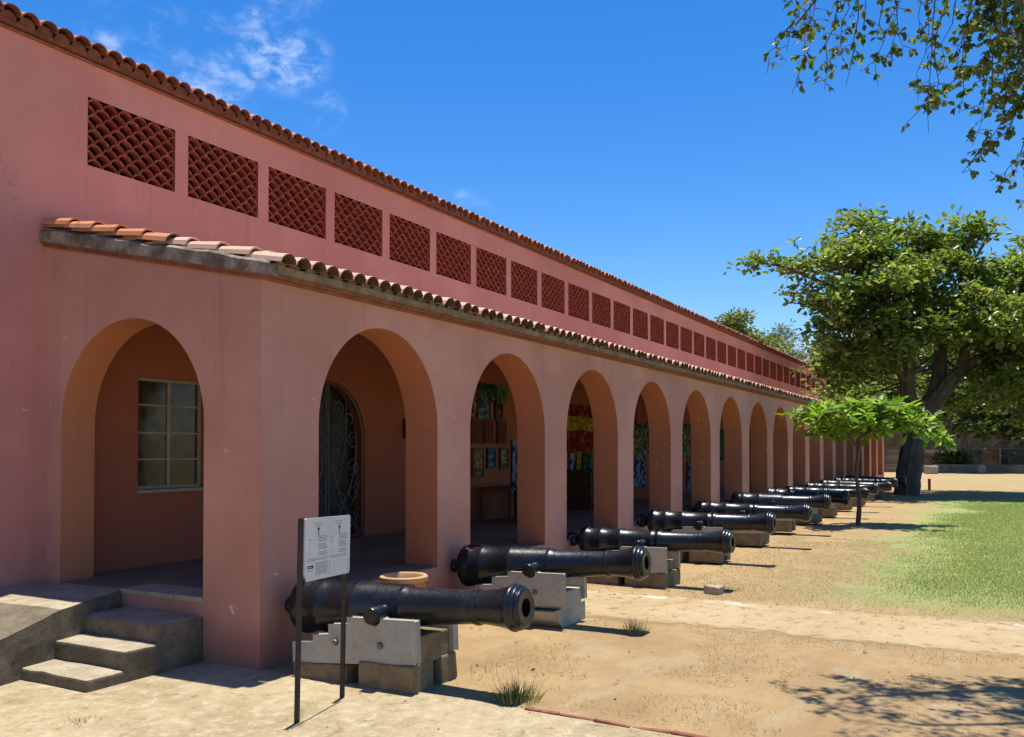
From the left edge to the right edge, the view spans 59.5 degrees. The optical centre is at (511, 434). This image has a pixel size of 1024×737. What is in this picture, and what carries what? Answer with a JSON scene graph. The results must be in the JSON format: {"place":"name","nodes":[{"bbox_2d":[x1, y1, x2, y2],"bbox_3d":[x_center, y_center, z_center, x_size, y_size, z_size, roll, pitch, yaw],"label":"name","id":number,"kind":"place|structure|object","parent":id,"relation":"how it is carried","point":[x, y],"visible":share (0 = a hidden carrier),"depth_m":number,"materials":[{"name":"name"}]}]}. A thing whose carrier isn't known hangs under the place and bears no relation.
{"place":"outdoors","nodes":[
{"label":"outdoors","id":0,"kind":"place"},
{"bbox_2d":[0,662,683,736],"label":"stone paving","id":1,"kind":"structure","parent":0,"point":[204,699],"depth_m":5.44,"materials":[{"name":"beige stone"}]},
{"bbox_2d":[0,580,120,685],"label":"access ramp","id":2,"kind":"structure","parent":1,"relation":"on","point":[38,619],"depth_m":6.61,"materials":[{"name":"concrete"}]},
{"bbox_2d":[59,714,101,727],"bbox_3d":[-2.546,1.667,5.252,0.227,0.045,0.263,-1,-1,29],"label":"grass tuft","id":3,"kind":"object","parent":1,"relation":"on","point":[82,719],"visible":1,"depth_m":5.27,"materials":[{"name":"beige plant"}]},
{"bbox_2d":[22,607,202,692],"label":"stone steps","id":4,"kind":"structure","parent":1,"relation":"on","point":[109,648],"depth_m":6.43,"materials":[{"name":"concrete"}]},
{"bbox_2d":[294,515,349,723],"bbox_3d":[-1.164,1.127,5.531,0.040,1.240,0.592,0,-3,17],"label":"notice sign","id":5,"kind":"object","parent":1,"relation":"on","point":[326,547],"visible":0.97,"depth_m":5.47,"materials":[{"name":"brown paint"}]},
{"bbox_2d":[1,0,1023,378],"label":"sky","id":6,"kind":"structure","parent":0,"point":[653,145],"materials":[{"name":"blue"}]},
{"bbox_2d":[267,472,1023,736],"bbox_3d":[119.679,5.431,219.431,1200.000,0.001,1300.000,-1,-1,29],"label":"ground","id":7,"kind":"structure","parent":0,"point":[833,690],"depth_m":6.87,"materials":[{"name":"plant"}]},
{"bbox_2d":[292,616,458,694],"bbox_3d":[-0.966,1.496,6.322,1.057,0.517,0.570,-3,-2,29],"label":"gun carriage","id":8,"kind":"object","parent":7,"relation":"on","point":[407,656],"visible":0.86,"depth_m":6.04,"materials":[{"name":"grey concrete"}]},
{"bbox_2d":[285,578,534,632],"bbox_3d":[-0.792,1.196,6.232,2.024,0.406,0.624,-5,-3,28],"label":"cannon","id":9,"kind":"object","parent":8,"relation":"on","point":[511,607],"visible":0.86,"depth_m":6.03,"materials":[{"name":"black paint"}]},
{"bbox_2d":[379,572,427,587],"bbox_3d":[-0.892,1.443,7.364,0.404,0.572,0.404,-1,-1,29],"label":"clay pot","id":10,"kind":"object","parent":7,"relation":"on","point":[417,579],"visible":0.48,"depth_m":7.28,"materials":[{"name":"ceramic"}]},
{"bbox_2d":[0,0,883,669],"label":"museum building","id":11,"kind":"structure","parent":7,"relation":"on","point":[236,342],"depth_m":8.68,"materials":[{"name":"pink paint"}]},
{"bbox_2d":[134,377,203,493],"bbox_3d":[-3.407,0.011,8.944,0.151,1.120,0.900,-1,-1,29],"label":"window","id":12,"kind":"structure","parent":11,"relation":"in","point":[169,411],"depth_m":8.96,"materials":[{"name":"paint"}]},
{"bbox_2d":[318,384,354,533],"bbox_3d":[-2.413,0.329,11.107,0.040,1.967,1.396,-1,-1,29],"label":"door","id":13,"kind":"structure","parent":11,"relation":"in","point":[344,480],"depth_m":11.40,"materials":[{"name":"black metal"}]},
{"bbox_2d":[471,395,478,412],"bbox_3d":[-0.576,-0.475,14.049,0.030,0.280,0.200,-1,-1,29],"label":"framed picture","id":14,"kind":"object","parent":11,"relation":"attached to","point":[473,409],"visible":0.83,"depth_m":14.03,"materials":[{"name":"brown wood"}]},
{"bbox_2d":[470,418,482,443],"bbox_3d":[-0.548,-0.055,14.061,0.068,0.400,0.300,-1,-1,29],"label":"carved panel","id":15,"kind":"object","parent":11,"relation":"attached to","point":[476,430],"visible":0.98,"depth_m":14.00,"materials":[{"name":"red wood"}]},
{"bbox_2d":[471,448,484,477],"bbox_3d":[-0.537,0.446,14.103,0.030,0.460,0.360,-1,-1,29],"label":"framed picture","id":16,"kind":"object","parent":11,"relation":"attached to","point":[477,462],"visible":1,"depth_m":14.10,"materials":[{"name":"multicoloured wood"}]},
{"bbox_2d":[476,399,490,421],"bbox_3d":[-0.456,-0.371,14.267,0.030,0.360,0.420,-1,-1,29],"label":"framed picture","id":17,"kind":"object","parent":11,"relation":"attached to","point":[484,410],"visible":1,"depth_m":14.28},
{"bbox_2d":[483,419,493,443],"bbox_3d":[-0.371,-0.049,14.386,0.068,0.400,0.300,-1,-1,29],"label":"carved panel","id":18,"kind":"object","parent":11,"relation":"attached to","point":[488,431],"visible":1,"depth_m":14.33,"materials":[{"name":"red wood"}]},
{"bbox_2d":[486,448,496,468],"bbox_3d":[-0.332,0.383,14.482,0.030,0.340,0.280,-1,-1,29],"label":"framed picture","id":19,"kind":"object","parent":11,"relation":"attached to","point":[491,458],"visible":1,"depth_m":14.48},
{"bbox_2d":[479,383,506,404],"bbox_3d":[-0.298,-0.647,14.527,0.046,0.320,0.900,-1,-1,29],"label":"hanging cloth","id":20,"kind":"object","parent":11,"relation":"attached to","point":[493,393],"visible":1,"depth_m":14.50,"materials":[{"name":"green fabric"}]},
{"bbox_2d":[477,485,516,523],"bbox_3d":[0.014,1.099,14.270,0.600,0.540,1.240,-1,-1,29],"label":"display table","id":21,"kind":"object","parent":11,"relation":"on","point":[509,488],"visible":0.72,"depth_m":13.87,"materials":[{"name":"brown wood"}]},
{"bbox_2d":[494,401,502,419],"bbox_3d":[-0.217,-0.393,14.706,0.030,0.320,0.260,-1,-1,29],"label":"framed picture","id":22,"kind":"object","parent":11,"relation":"attached to","point":[498,411],"visible":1,"depth_m":14.70},
{"bbox_2d":[496,419,506,443],"bbox_3d":[-0.165,-0.042,14.763,0.068,0.400,0.300,-1,-1,29],"label":"carved panel","id":23,"kind":"object","parent":11,"relation":"attached to","point":[501,431],"visible":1,"depth_m":14.71,"materials":[{"name":"red wood"}]},
{"bbox_2d":[499,448,508,468],"bbox_3d":[-0.131,0.399,14.851,0.030,0.360,0.300,-1,-1,29],"label":"framed picture","id":24,"kind":"object","parent":11,"relation":"attached to","point":[503,458],"visible":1,"depth_m":14.84},
{"bbox_2d":[512,439,516,496],"bbox_3d":[0.060,0.570,15.165,0.044,0.970,0.220,-1,-1,29],"label":"hanging cloth","id":25,"kind":"object","parent":11,"relation":"attached to","point":[514,461],"visible":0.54,"depth_m":15.11,"materials":[{"name":"blue fabric"}]},
{"bbox_2d":[570,453,574,469],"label":"hanging cloth","id":26,"kind":"object","parent":11,"relation":"attached to","point":[572,461],"visible":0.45,"depth_m":17.16,"materials":[{"name":"blue fabric"}]},
{"bbox_2d":[576,453,580,469],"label":"hanging cloth","id":27,"kind":"object","parent":11,"relation":"attached to","point":[578,461],"visible":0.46,"depth_m":17.42,"materials":[{"name":"fabric"}]},
{"bbox_2d":[567,430,592,452],"bbox_3d":[1.329,0.145,17.499,0.046,0.440,1.300,-1,-1,29],"label":"hanging cloth","id":28,"kind":"object","parent":11,"relation":"attached to","point":[577,440],"visible":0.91,"depth_m":17.47,"materials":[{"name":"red fabric"}]},
{"bbox_2d":[567,416,592,430],"bbox_3d":[1.329,-0.205,17.506,0.044,0.280,1.300,-1,-1,29],"label":"hanging cloth","id":29,"kind":"object","parent":11,"relation":"attached to","point":[577,423],"visible":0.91,"depth_m":17.48,"materials":[{"name":"yellow fabric"}]},
{"bbox_2d":[567,469,593,509],"bbox_3d":[1.608,1.055,17.445,0.520,0.740,1.480,-1,-1,29],"label":"display shelf","id":30,"kind":"object","parent":11,"relation":"on","point":[580,484],"visible":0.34,"depth_m":16.81,"materials":[{"name":"brown wood"}]},
{"bbox_2d":[568,404,592,417],"bbox_3d":[1.329,-0.455,17.510,0.046,0.240,1.300,-1,-1,29],"label":"hanging cloth","id":31,"kind":"object","parent":11,"relation":"attached to","point":[576,410],"visible":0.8,"depth_m":17.49,"materials":[{"name":"red fabric"}]},
{"bbox_2d":[583,453,592,482],"bbox_3d":[1.520,0.681,17.841,0.044,0.620,0.500,-1,-1,29],"label":"hanging cloth","id":32,"kind":"object","parent":11,"relation":"attached to","point":[587,460],"visible":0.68,"depth_m":17.86,"materials":[{"name":"green fabric"}]},
{"bbox_2d":[634,406,636,428],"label":"hanging cloth","id":33,"kind":"object","parent":11,"relation":"attached to","point":[635,418],"visible":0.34,"depth_m":20.17,"materials":[{"name":"fabric"}]},
{"bbox_2d":[633,454,645,488],"bbox_3d":[2.909,0.841,20.385,0.046,0.770,0.800,-1,-1,29],"label":"hanging cloth","id":34,"kind":"object","parent":11,"relation":"attached to","point":[639,470],"visible":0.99,"depth_m":20.36,"materials":[{"name":"blue fabric"}]},
{"bbox_2d":[633,423,648,452],"bbox_3d":[2.909,0.091,20.398,0.046,0.670,1.300,-1,-1,29],"label":"hanging cloth","id":35,"kind":"object","parent":11,"relation":"attached to","point":[641,437],"visible":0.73,"depth_m":20.44,"materials":[{"name":"multicoloured fabric"}]},
{"bbox_2d":[682,423,689,457],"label":"hanging cloth","id":36,"kind":"object","parent":11,"relation":"attached to","point":[686,439],"visible":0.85,"depth_m":23.39,"materials":[{"name":"multicoloured fabric"}]},
{"bbox_2d":[687,461,690,488],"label":"hanging cloth","id":37,"kind":"object","parent":11,"relation":"attached to","point":[688,474],"visible":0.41,"depth_m":23.59,"materials":[{"name":"blue fabric"}]},
{"bbox_2d":[720,430,723,460],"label":"hanging cloth","id":38,"kind":"object","parent":11,"relation":"attached to","point":[721,444],"visible":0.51,"depth_m":26.41,"materials":[{"name":"green fabric"}]},
{"bbox_2d":[470,662,517,678],"bbox_3d":[-0.156,1.684,6.432,0.440,0.053,0.453,-1,-1,29],"label":"grass tuft","id":39,"kind":"object","parent":7,"relation":"on","point":[490,670],"visible":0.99,"depth_m":6.46,"materials":[{"name":"plant"}]},
{"bbox_2d":[483,671,545,706],"bbox_3d":[0.046,1.595,5.718,0.416,0.206,0.418,-1,-1,29],"label":"grass tuft","id":40,"kind":"object","parent":7,"relation":"on","point":[513,694],"visible":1,"depth_m":5.70,"materials":[{"name":"green plant"}]},
{"bbox_2d":[465,571,586,627],"bbox_3d":[0.122,1.521,8.431,1.057,0.545,0.675,-2,-2,28],"label":"gun carriage","id":41,"kind":"object","parent":7,"relation":"on","point":[557,597],"visible":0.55,"depth_m":8.09,"materials":[{"name":"grey concrete"}]},
{"bbox_2d":[450,544,650,586],"bbox_3d":[0.294,1.210,8.328,2.024,0.406,0.624,-5,-3,28],"label":"cannon","id":42,"kind":"object","parent":41,"relation":"on","point":[476,564],"visible":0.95,"depth_m":8.16,"materials":[{"name":"black paint"}]},
{"bbox_2d":[525,707,558,714],"bbox_3d":[0.183,1.711,5.458,0.228,0.066,0.038,-1,2,29],"label":"edging brick","id":43,"kind":"object","parent":7,"relation":"on","point":[542,711],"visible":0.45,"depth_m":5.44,"materials":[{"name":"red brick"}]},
{"bbox_2d":[559,713,593,720],"bbox_3d":[0.390,1.714,5.344,0.228,0.062,0.038,0,-1,31],"label":"edging brick","id":44,"kind":"object","parent":7,"relation":"on","point":[571,716],"visible":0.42,"depth_m":5.35,"materials":[{"name":"red brick"}]},
{"bbox_2d":[594,719,630,727],"bbox_3d":[0.583,1.707,5.207,0.229,0.068,0.038,2,-4,31],"label":"edging brick","id":45,"kind":"object","parent":7,"relation":"on","point":[611,723],"visible":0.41,"depth_m":5.20,"materials":[{"name":"red brick"}]},
{"bbox_2d":[587,546,680,588],"bbox_3d":[1.436,1.572,10.777,1.057,0.515,0.570,-2,-2,29],"label":"gun carriage","id":46,"kind":"object","parent":7,"relation":"on","point":[665,569],"visible":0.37,"depth_m":10.43,"materials":[{"name":"grey concrete"}]},
{"bbox_2d":[567,526,735,554],"bbox_3d":[1.593,1.277,10.694,2.110,0.357,0.599,-3,-2,29],"label":"cannon","id":47,"kind":"object","parent":46,"relation":"on","point":[590,538],"visible":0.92,"depth_m":10.52,"materials":[{"name":"black paint"}]},
{"bbox_2d":[618,615,652,634],"bbox_3d":[1.077,1.630,7.828,0.359,0.209,0.335,0,-1,-8],"label":"grass tuft","id":48,"kind":"object","parent":7,"relation":"on","point":[639,628],"visible":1,"depth_m":7.81,"materials":[{"name":"plant"}]},
{"bbox_2d":[633,726,670,733],"bbox_3d":[0.795,1.709,5.103,0.229,0.062,0.040,-4,-3,29],"label":"edging brick","id":49,"kind":"object","parent":7,"relation":"on","point":[657,730],"visible":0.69,"depth_m":5.08,"materials":[{"name":"brick"}]},
{"bbox_2d":[287,569,1023,732],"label":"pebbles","id":50,"kind":"object","parent":7,"relation":"on","point":[710,655],"visible":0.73,"depth_m":6.61,"materials":[{"name":"stone"}]},
{"bbox_2d":[671,730,708,736],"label":"edging brick","id":51,"kind":"object","parent":7,"relation":"on","point":[679,733],"visible":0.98,"depth_m":4.99,"materials":[{"name":"brick"}]},
{"bbox_2d":[671,526,729,562],"bbox_3d":[2.578,1.559,12.919,1.057,0.517,0.570,-2,-2,28],"label":"gun carriage","id":52,"kind":"object","parent":7,"relation":"on","point":[703,557],"visible":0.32,"depth_m":12.57,"materials":[{"name":"brown stone"}]},
{"bbox_2d":[636,509,776,534],"bbox_3d":[2.739,1.265,12.837,2.027,0.383,0.643,-3,-2,28],"label":"cannon","id":53,"kind":"object","parent":52,"relation":"on","point":[667,520],"visible":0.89,"depth_m":12.66,"materials":[{"name":"black paint"}]},
{"bbox_2d":[703,584,723,594],"bbox_3d":[2.246,1.736,9.968,0.194,0.110,0.155,-1,-1,38],"label":"stone block","id":54,"kind":"object","parent":7,"relation":"on","point":[713,589],"depth_m":9.92,"materials":[{"name":"stone"}]},
{"bbox_2d":[718,584,742,591],"bbox_3d":[2.433,1.742,10.218,0.390,0.070,0.420,0,-1,-3],"label":"grass tuft","id":55,"kind":"object","parent":7,"relation":"on","point":[729,587],"visible":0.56,"depth_m":10.18,"materials":[{"name":"plant"}]},
{"bbox_2d":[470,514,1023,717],"bbox_3d":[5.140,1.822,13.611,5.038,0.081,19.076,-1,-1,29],"label":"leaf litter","id":56,"kind":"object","parent":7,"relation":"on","point":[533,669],"visible":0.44,"depth_m":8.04,"materials":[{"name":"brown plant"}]},
{"bbox_2d":[732,531,768,545],"bbox_3d":[3.743,1.590,15.079,1.057,0.515,0.570,-1,-2,29],"label":"gun carriage","id":57,"kind":"object","parent":7,"relation":"on","point":[747,538],"visible":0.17,"depth_m":14.71,"materials":[{"name":"brown stone"}]},
{"bbox_2d":[684,501,811,521],"bbox_3d":[3.903,1.297,14.993,2.130,0.361,0.605,-2,-2,29],"label":"cannon","id":58,"kind":"object","parent":57,"relation":"on","point":[802,512],"visible":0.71,"depth_m":14.79,"materials":[{"name":"black paint"}]},
{"bbox_2d":[714,307,793,353],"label":"feathery tree","id":59,"kind":"object","parent":7,"relation":"on","point":[736,320],"visible":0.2,"depth_m":60.94,"materials":[{"name":"green plant"}]},
{"bbox_2d":[775,505,795,531],"bbox_3d":[4.888,1.599,17.239,1.057,0.517,0.570,-2,-2,28],"label":"gun carriage","id":60,"kind":"object","parent":7,"relation":"on","point":[785,525],"visible":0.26,"depth_m":16.83,"materials":[{"name":"brown stone"}]},
{"bbox_2d":[725,492,830,510],"bbox_3d":[5.069,1.304,17.148,1.963,0.426,0.655,-3,-2,28],"label":"cannon","id":61,"kind":"object","parent":60,"relation":"on","point":[822,501],"visible":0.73,"depth_m":16.97,"materials":[{"name":"black paint"}]},
{"bbox_2d":[763,319,813,361],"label":"feathery tree","id":62,"kind":"object","parent":7,"relation":"on","point":[798,354],"visible":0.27,"depth_m":65.62,"materials":[{"name":"green plant"}]},
{"bbox_2d":[795,508,821,523],"bbox_3d":[6.116,1.650,19.367,1.057,0.515,0.570,-1,-2,30],"label":"gun carriage","id":63,"kind":"object","parent":7,"relation":"on","point":[816,516],"visible":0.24,"depth_m":18.93,"materials":[{"name":"grey stone"}]},
{"bbox_2d":[766,487,849,505],"bbox_3d":[6.294,1.356,19.270,1.822,0.438,0.674,-2,-2,30],"label":"cannon","id":64,"kind":"object","parent":63,"relation":"on","point":[841,497],"visible":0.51,"depth_m":19.08,"materials":[{"name":"black paint"}]},
{"bbox_2d":[822,503,837,516],"bbox_3d":[7.187,1.695,21.394,1.057,0.515,0.570,-1,-2,28],"label":"gun carriage","id":65,"kind":"object","parent":7,"relation":"on","point":[832,512],"visible":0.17,"depth_m":20.98,"materials":[{"name":"grey stone"}]},
{"bbox_2d":[784,486,868,499],"bbox_3d":[7.350,1.402,21.314,2.130,0.357,0.599,-2,-2,28],"label":"cannon","id":66,"kind":"object","parent":65,"relation":"on","point":[864,493],"visible":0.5,"depth_m":21.04,"materials":[{"name":"black paint"}]},
{"bbox_2d":[837,498,852,510],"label":"gun carriage","id":67,"kind":"object","parent":7,"relation":"on","point":[848,507],"visible":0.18,"depth_m":23.10,"materials":[{"name":"grey stone"}]},
{"bbox_2d":[798,482,878,494],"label":"cannon","id":68,"kind":"object","parent":67,"relation":"on","point":[873,488],"visible":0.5,"depth_m":23.24,"materials":[{"name":"black paint"}]},
{"bbox_2d":[851,498,864,505],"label":"gun carriage","id":69,"kind":"object","parent":7,"relation":"on","point":[854,502],"visible":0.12,"depth_m":25.26,"materials":[{"name":"grey stone"}]},
{"bbox_2d":[820,479,891,491],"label":"cannon","id":70,"kind":"object","parent":69,"relation":"on","point":[886,486],"visible":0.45,"depth_m":25.30,"materials":[{"name":"black paint"}]},
{"bbox_2d":[775,393,956,524],"bbox_3d":[7.652,0.546,18.952,3.652,2.909,2.519,0,-1,-9],"label":"young almond tree","id":71,"kind":"object","parent":7,"relation":"on","point":[874,417],"visible":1,"depth_m":18.80,"materials":[{"name":"green plant"}]},
{"bbox_2d":[865,494,874,500],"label":"gun carriage","id":72,"kind":"object","parent":7,"relation":"on","point":[871,497],"visible":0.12,"depth_m":27.31,"materials":[{"name":"grey stone"}]},
{"bbox_2d":[834,477,897,487],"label":"cannon","id":73,"kind":"object","parent":72,"relation":"on","point":[894,481],"visible":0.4,"depth_m":27.43,"materials":[{"name":"black paint"}]},
{"bbox_2d":[723,201,1023,494],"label":"almond tree","id":74,"kind":"object","parent":7,"relation":"on","point":[902,323],"visible":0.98,"depth_m":30.72,"materials":[{"name":"green plant"}]},
{"bbox_2d":[875,490,883,497],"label":"gun carriage","id":75,"kind":"object","parent":7,"relation":"on","point":[880,494],"visible":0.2,"depth_m":29.43,"materials":[{"name":"grey stone"}]},
{"bbox_2d":[845,475,905,485],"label":"cannon","id":76,"kind":"object","parent":75,"relation":"on","point":[902,480],"visible":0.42,"depth_m":29.53,"materials":[{"name":"black paint"}]},
{"bbox_2d":[796,329,976,401],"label":"leafy tree","id":77,"kind":"object","parent":7,"relation":"on","point":[870,379],"visible":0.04,"depth_m":76.47,"materials":[{"name":"green plant"}]},
{"bbox_2d":[763,0,1023,210],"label":"overhanging tree","id":78,"kind":"object","parent":7,"relation":"on","point":[1001,42],"visible":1,"depth_m":6.50,"materials":[{"name":"green plant"}]},
{"bbox_2d":[928,479,930,489],"bbox_3d":[16.680,2.025,35.770,0.120,0.500,0.120,-1,-1,29],"label":"marker post","id":79,"kind":"object","parent":7,"relation":"on","point":[929,484],"visible":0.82,"depth_m":35.72,"materials":[{"name":"brown wood"}]},
{"bbox_2d":[884,449,981,463],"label":"garden wall","id":80,"kind":"structure","parent":7,"relation":"on","point":[891,456],"depth_m":69.06,"materials":[{"name":"brown stone"}]},
{"bbox_2d":[936,410,952,418],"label":"leafy tree","id":81,"kind":"object","parent":7,"relation":"on","point":[946,415],"visible":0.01,"depth_m":85.14,"materials":[{"name":"green plant"}]},
{"bbox_2d":[930,447,973,463],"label":"round bush","id":82,"kind":"object","parent":7,"relation":"on","point":[955,457],"visible":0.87,"depth_m":62.96,"materials":[{"name":"green plant"}]},
{"bbox_2d":[884,418,1022,449],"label":"fort wall","id":83,"kind":"structure","parent":7,"relation":"on","point":[893,443],"depth_m":83.17,"materials":[{"name":"brown stone"}]},
{"bbox_2d":[884,464,1023,473],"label":"terrace wall","id":84,"kind":"structure","parent":7,"relation":"on","point":[971,468],"depth_m":61.91,"materials":[{"name":"grey stone"}]},
{"bbox_2d":[976,464,986,472],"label":"stone block","id":85,"kind":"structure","parent":7,"relation":"on","point":[980,468],"depth_m":61.43,"materials":[{"name":"stone"}]},
{"bbox_2d":[977,440,1023,464],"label":"ruined wall","id":86,"kind":"structure","parent":7,"relation":"on","point":[990,456],"depth_m":68.94,"materials":[{"name":"brown stone"}]},
{"bbox_2d":[1001,449,1023,464],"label":"ruined wall","id":87,"kind":"structure","parent":7,"relation":"on","point":[1005,455],"depth_m":67.62,"materials":[{"name":"brown stone"}]},
{"bbox_2d":[1008,456,1023,464],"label":"ruined wall","id":88,"kind":"structure","parent":7,"relation":"on","point":[1014,460],"depth_m":66.47,"materials":[{"name":"grey stone"}]},
{"bbox_2d":[581,589,1023,656],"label":"concrete path","id":89,"kind":"structure","parent":0,"point":[948,633],"depth_m":8.33,"materials":[{"name":"beige concrete"}]},
{"bbox_2d":[924,465,938,473],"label":"stone block","id":90,"kind":"object","parent":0,"point":[929,469],"depth_m":59.55,"materials":[{"name":"stone"}]},
{"bbox_2d":[868,499,1023,608],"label":"lawn grass","id":91,"kind":"structure","parent":0,"point":[986,522],"depth_m":13.82,"materials":[{"name":"green plant"}]},
{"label":"terrace","id":92,"kind":"structure","parent":0,"visible":0},
{"bbox_2d":[916,316,1023,460],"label":"shade tree","id":93,"kind":"object","parent":92,"relation":"on","point":[963,423],"visible":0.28,"depth_m":62.42,"materials":[{"name":"green plant"}]},
{"bbox_2d":[991,448,1023,464],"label":"pipe rail","id":94,"kind":"object","parent":92,"relation":"on","point":[1005,448],"visible":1,"depth_m":65.79,"materials":[{"name":"grey metal"}]}
]}

